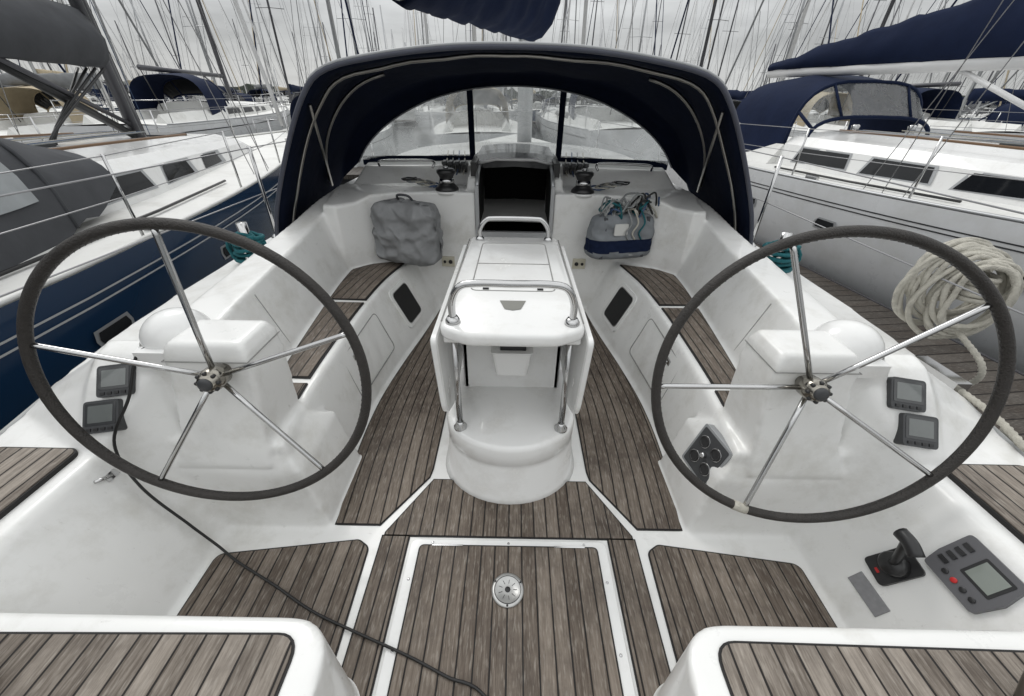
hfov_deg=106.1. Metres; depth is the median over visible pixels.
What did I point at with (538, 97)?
sailboat
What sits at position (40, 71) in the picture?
sailboat
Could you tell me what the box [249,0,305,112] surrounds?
sailboat
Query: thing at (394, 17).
sky
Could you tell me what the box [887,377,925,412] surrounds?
instrument display
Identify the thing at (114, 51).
sailboat
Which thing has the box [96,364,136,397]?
instrument display
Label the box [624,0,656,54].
sailboat
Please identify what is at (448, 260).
power socket
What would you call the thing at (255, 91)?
sailboat
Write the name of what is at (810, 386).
steering wheel
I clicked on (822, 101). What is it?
sailboat
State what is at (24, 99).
sailboat
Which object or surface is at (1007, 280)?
mooring rope
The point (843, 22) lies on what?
sailboat
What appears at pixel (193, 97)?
sailboat
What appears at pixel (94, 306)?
sailboat
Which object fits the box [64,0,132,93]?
sailboat
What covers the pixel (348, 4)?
sailboat
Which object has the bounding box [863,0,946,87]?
sailboat
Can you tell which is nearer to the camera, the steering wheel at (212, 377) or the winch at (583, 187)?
the steering wheel at (212, 377)
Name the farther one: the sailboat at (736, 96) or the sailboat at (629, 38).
the sailboat at (629, 38)
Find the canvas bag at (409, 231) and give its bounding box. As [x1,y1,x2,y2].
[370,193,442,266]
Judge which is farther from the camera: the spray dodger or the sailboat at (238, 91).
the sailboat at (238, 91)
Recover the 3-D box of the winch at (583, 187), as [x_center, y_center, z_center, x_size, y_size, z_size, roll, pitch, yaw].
[0.522,-1.211,2.809,0.184,0.177,0.184,1,33,0]
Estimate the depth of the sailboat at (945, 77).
31.01 m
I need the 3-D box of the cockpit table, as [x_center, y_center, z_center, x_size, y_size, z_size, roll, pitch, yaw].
[0.001,-0.027,1.872,0.640,1.016,1.110,1,33,0]
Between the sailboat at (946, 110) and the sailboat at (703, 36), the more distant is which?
the sailboat at (703, 36)
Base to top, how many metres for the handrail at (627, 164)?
0.076 m
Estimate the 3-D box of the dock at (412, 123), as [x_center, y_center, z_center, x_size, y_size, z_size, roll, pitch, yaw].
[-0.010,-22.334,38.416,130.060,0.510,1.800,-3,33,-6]
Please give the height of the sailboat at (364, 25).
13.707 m
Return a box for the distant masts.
[0,0,1023,112]
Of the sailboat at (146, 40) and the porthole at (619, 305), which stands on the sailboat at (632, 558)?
the porthole at (619, 305)
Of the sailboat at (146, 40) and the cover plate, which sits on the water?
the sailboat at (146, 40)
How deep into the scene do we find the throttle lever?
1.23 m
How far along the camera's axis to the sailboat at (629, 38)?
43.95 m
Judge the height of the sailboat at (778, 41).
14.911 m
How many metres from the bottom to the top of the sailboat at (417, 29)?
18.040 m
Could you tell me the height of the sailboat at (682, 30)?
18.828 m
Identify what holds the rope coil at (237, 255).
on the sailboat at (632, 558)
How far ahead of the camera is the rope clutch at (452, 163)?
3.02 m
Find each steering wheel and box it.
[16,217,371,500]
[651,225,1016,522]
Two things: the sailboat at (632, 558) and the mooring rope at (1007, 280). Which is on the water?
the sailboat at (632, 558)
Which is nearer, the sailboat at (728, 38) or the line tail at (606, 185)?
the line tail at (606, 185)
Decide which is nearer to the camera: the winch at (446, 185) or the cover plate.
the cover plate
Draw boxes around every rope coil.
[225,221,265,262]
[762,231,801,272]
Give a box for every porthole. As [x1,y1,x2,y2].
[389,279,423,327]
[602,283,636,331]
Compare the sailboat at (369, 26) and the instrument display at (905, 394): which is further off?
the sailboat at (369, 26)
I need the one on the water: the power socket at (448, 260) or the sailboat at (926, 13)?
the sailboat at (926, 13)
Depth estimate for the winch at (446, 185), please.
2.77 m
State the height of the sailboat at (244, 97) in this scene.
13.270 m
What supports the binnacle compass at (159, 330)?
on the sailboat at (632, 558)
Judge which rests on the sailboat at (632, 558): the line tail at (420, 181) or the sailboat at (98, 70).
the line tail at (420, 181)
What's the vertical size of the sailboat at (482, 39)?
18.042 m
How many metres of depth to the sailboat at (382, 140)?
14.79 m
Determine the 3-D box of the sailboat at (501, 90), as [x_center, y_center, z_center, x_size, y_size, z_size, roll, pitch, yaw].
[-0.685,-25.067,27.798,3.620,17.446,12.562,-3,33,-7]
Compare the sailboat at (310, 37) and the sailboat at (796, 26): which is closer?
the sailboat at (796, 26)
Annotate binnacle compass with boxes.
[132,307,210,364]
[815,319,891,378]
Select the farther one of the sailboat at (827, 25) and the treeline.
the treeline
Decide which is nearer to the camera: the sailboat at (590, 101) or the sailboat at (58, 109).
the sailboat at (58, 109)
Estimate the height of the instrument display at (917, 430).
0.129 m
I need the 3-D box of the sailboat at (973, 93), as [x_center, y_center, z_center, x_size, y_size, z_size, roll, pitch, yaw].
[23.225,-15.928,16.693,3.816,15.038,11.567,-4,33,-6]
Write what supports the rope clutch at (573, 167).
on the sailboat at (632, 558)
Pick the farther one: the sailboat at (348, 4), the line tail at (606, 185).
the sailboat at (348, 4)
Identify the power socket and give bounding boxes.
[442,256,454,266]
[572,259,585,268]
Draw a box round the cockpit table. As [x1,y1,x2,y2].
[430,216,593,503]
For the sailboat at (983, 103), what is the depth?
37.63 m
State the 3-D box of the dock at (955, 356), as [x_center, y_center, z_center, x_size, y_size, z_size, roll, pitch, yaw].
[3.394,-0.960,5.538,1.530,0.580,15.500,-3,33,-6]
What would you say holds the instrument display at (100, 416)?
attached to the sailboat at (632, 558)
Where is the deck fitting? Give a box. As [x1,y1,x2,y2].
[491,573,523,607]
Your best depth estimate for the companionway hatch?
2.96 m
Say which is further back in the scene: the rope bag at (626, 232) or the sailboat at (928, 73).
the sailboat at (928, 73)
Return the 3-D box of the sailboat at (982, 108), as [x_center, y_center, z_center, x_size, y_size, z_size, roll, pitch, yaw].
[32.387,-17.856,17.006,3.768,18.163,13.078,-4,33,-8]
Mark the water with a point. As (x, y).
(403, 136)
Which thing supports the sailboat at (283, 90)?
on the water
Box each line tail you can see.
[401,177,438,187]
[591,181,629,190]
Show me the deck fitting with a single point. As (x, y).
(507, 589)
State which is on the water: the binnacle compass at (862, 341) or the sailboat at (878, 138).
the sailboat at (878, 138)
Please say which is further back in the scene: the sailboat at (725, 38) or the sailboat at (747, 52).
the sailboat at (747, 52)
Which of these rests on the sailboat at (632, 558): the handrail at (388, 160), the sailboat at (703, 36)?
the handrail at (388, 160)
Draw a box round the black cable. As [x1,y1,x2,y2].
[112,347,486,695]
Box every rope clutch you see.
[442,150,467,174]
[562,152,588,176]
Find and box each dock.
[341,167,363,184]
[394,119,536,127]
[754,241,1023,439]
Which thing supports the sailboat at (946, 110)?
on the water
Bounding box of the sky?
[0,0,1023,97]
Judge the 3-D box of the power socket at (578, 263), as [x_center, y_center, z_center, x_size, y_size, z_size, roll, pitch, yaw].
[0.532,-0.670,3.066,0.100,0.080,0.022,1,33,0]
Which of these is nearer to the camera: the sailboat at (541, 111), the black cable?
the black cable
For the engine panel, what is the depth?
1.54 m
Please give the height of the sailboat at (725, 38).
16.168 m
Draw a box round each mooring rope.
[891,237,1023,386]
[915,356,1023,451]
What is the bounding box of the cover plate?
[848,571,889,616]
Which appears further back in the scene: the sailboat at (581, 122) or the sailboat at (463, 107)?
the sailboat at (463, 107)
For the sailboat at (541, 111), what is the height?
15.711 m
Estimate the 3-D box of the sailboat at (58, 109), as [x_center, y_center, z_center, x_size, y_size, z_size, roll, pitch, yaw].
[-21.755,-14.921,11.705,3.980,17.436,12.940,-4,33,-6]
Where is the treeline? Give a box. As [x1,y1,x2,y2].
[104,80,964,108]
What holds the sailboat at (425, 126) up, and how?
on the water
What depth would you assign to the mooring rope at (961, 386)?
1.54 m
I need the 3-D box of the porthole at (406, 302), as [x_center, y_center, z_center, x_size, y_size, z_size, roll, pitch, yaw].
[-0.769,-0.328,2.812,0.139,0.289,0.302,6,33,7]
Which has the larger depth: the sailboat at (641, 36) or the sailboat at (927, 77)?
the sailboat at (927, 77)
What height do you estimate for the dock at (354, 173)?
0.510 m
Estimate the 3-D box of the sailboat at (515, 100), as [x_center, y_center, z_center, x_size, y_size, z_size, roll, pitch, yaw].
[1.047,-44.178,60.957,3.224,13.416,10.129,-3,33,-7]
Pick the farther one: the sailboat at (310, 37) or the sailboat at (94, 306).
the sailboat at (310, 37)
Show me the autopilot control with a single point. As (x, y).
(975, 575)
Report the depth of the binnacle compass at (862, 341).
1.29 m
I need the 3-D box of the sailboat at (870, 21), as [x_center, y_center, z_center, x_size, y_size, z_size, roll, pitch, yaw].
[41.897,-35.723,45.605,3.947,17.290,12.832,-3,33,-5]
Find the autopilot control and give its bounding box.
[925,535,1023,613]
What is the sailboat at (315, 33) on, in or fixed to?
on the water
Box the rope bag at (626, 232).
[584,192,659,259]
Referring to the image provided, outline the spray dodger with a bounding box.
[274,41,753,244]
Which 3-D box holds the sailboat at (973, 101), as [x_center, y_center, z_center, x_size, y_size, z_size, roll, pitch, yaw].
[27.970,-15.409,16.695,3.400,14.148,10.681,-2,33,-5]
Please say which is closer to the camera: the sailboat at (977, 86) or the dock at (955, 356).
the dock at (955, 356)
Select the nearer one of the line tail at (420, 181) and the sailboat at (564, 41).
the line tail at (420, 181)
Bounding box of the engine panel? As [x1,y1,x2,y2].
[682,424,732,483]
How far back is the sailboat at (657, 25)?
56.58 m
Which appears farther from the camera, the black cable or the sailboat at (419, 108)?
the sailboat at (419, 108)
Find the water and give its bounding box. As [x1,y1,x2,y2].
[388,112,543,155]
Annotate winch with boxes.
[435,166,459,194]
[570,168,594,196]
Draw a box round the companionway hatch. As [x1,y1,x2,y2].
[470,143,559,237]
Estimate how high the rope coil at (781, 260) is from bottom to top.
0.280 m
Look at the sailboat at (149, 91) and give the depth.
14.07 m
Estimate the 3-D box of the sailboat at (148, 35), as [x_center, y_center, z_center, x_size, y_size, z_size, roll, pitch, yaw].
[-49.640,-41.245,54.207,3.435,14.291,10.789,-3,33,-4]
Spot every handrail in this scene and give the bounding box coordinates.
[377,159,435,168]
[595,162,652,171]
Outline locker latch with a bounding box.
[93,469,119,483]
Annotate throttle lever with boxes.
[865,528,925,585]
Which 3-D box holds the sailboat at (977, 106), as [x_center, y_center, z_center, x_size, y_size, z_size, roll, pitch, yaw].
[42.243,-26.026,32.936,3.751,14.783,11.371,0,33,-4]
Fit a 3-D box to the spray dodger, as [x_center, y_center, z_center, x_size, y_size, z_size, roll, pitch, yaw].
[0.024,-1.339,2.730,3.424,1.228,1.281,1,33,0]
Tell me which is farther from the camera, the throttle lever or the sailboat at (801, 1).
the sailboat at (801, 1)
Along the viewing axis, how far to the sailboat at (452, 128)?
15.93 m
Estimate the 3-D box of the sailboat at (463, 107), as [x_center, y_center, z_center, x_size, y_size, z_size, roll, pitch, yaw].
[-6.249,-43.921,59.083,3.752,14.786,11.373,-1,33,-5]
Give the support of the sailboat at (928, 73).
on the water
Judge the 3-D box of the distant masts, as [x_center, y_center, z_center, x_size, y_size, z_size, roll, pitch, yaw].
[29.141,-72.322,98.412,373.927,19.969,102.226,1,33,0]
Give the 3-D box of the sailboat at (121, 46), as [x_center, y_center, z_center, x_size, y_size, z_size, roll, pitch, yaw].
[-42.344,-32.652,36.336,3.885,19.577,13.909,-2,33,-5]
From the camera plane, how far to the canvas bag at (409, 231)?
2.66 m
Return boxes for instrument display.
[82,399,127,433]
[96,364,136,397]
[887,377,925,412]
[893,413,938,449]
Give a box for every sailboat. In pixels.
[0,0,181,141]
[0,0,288,429]
[0,0,1023,695]
[0,64,80,111]
[28,0,114,107]
[42,0,139,97]
[50,0,290,138]
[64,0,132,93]
[65,0,205,110]
[115,0,179,100]
[131,0,184,98]
[168,0,240,100]
[168,0,254,100]
[200,0,245,93]
[234,0,288,106]
[248,0,292,100]
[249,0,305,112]
[252,0,392,166]
[296,0,325,76]
[298,0,332,74]
[334,0,394,127]
[354,0,377,51]
[364,0,376,50]
[409,10,439,106]
[412,12,453,137]
[414,10,445,114]
[430,19,517,144]
[461,23,471,110]
[473,28,497,108]
[480,33,518,120]
[507,93,517,107]
[516,38,547,120]
[535,0,580,128]
[540,0,659,160]
[550,0,568,106]
[576,0,603,104]
[587,1,617,104]
[615,0,647,49]
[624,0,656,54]
[645,0,663,54]
[658,0,1023,372]
[663,0,701,63]
[670,0,796,135]
[686,0,742,89]
[688,0,713,65]
[702,0,754,90]
[725,0,927,136]
[727,9,760,89]
[732,0,833,100]
[743,0,799,90]
[759,0,802,82]
[787,0,1023,142]
[793,0,863,92]
[795,0,853,57]
[841,0,895,92]
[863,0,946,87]
[879,0,947,81]
[883,0,942,87]
[888,0,1008,119]
[890,0,964,109]
[895,0,1023,131]
[944,70,1014,112]
[948,71,1004,117]
[958,71,1000,118]
[962,75,1022,114]
[975,70,1018,120]
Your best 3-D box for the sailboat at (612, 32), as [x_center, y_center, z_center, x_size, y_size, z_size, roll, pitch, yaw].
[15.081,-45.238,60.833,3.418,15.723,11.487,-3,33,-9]

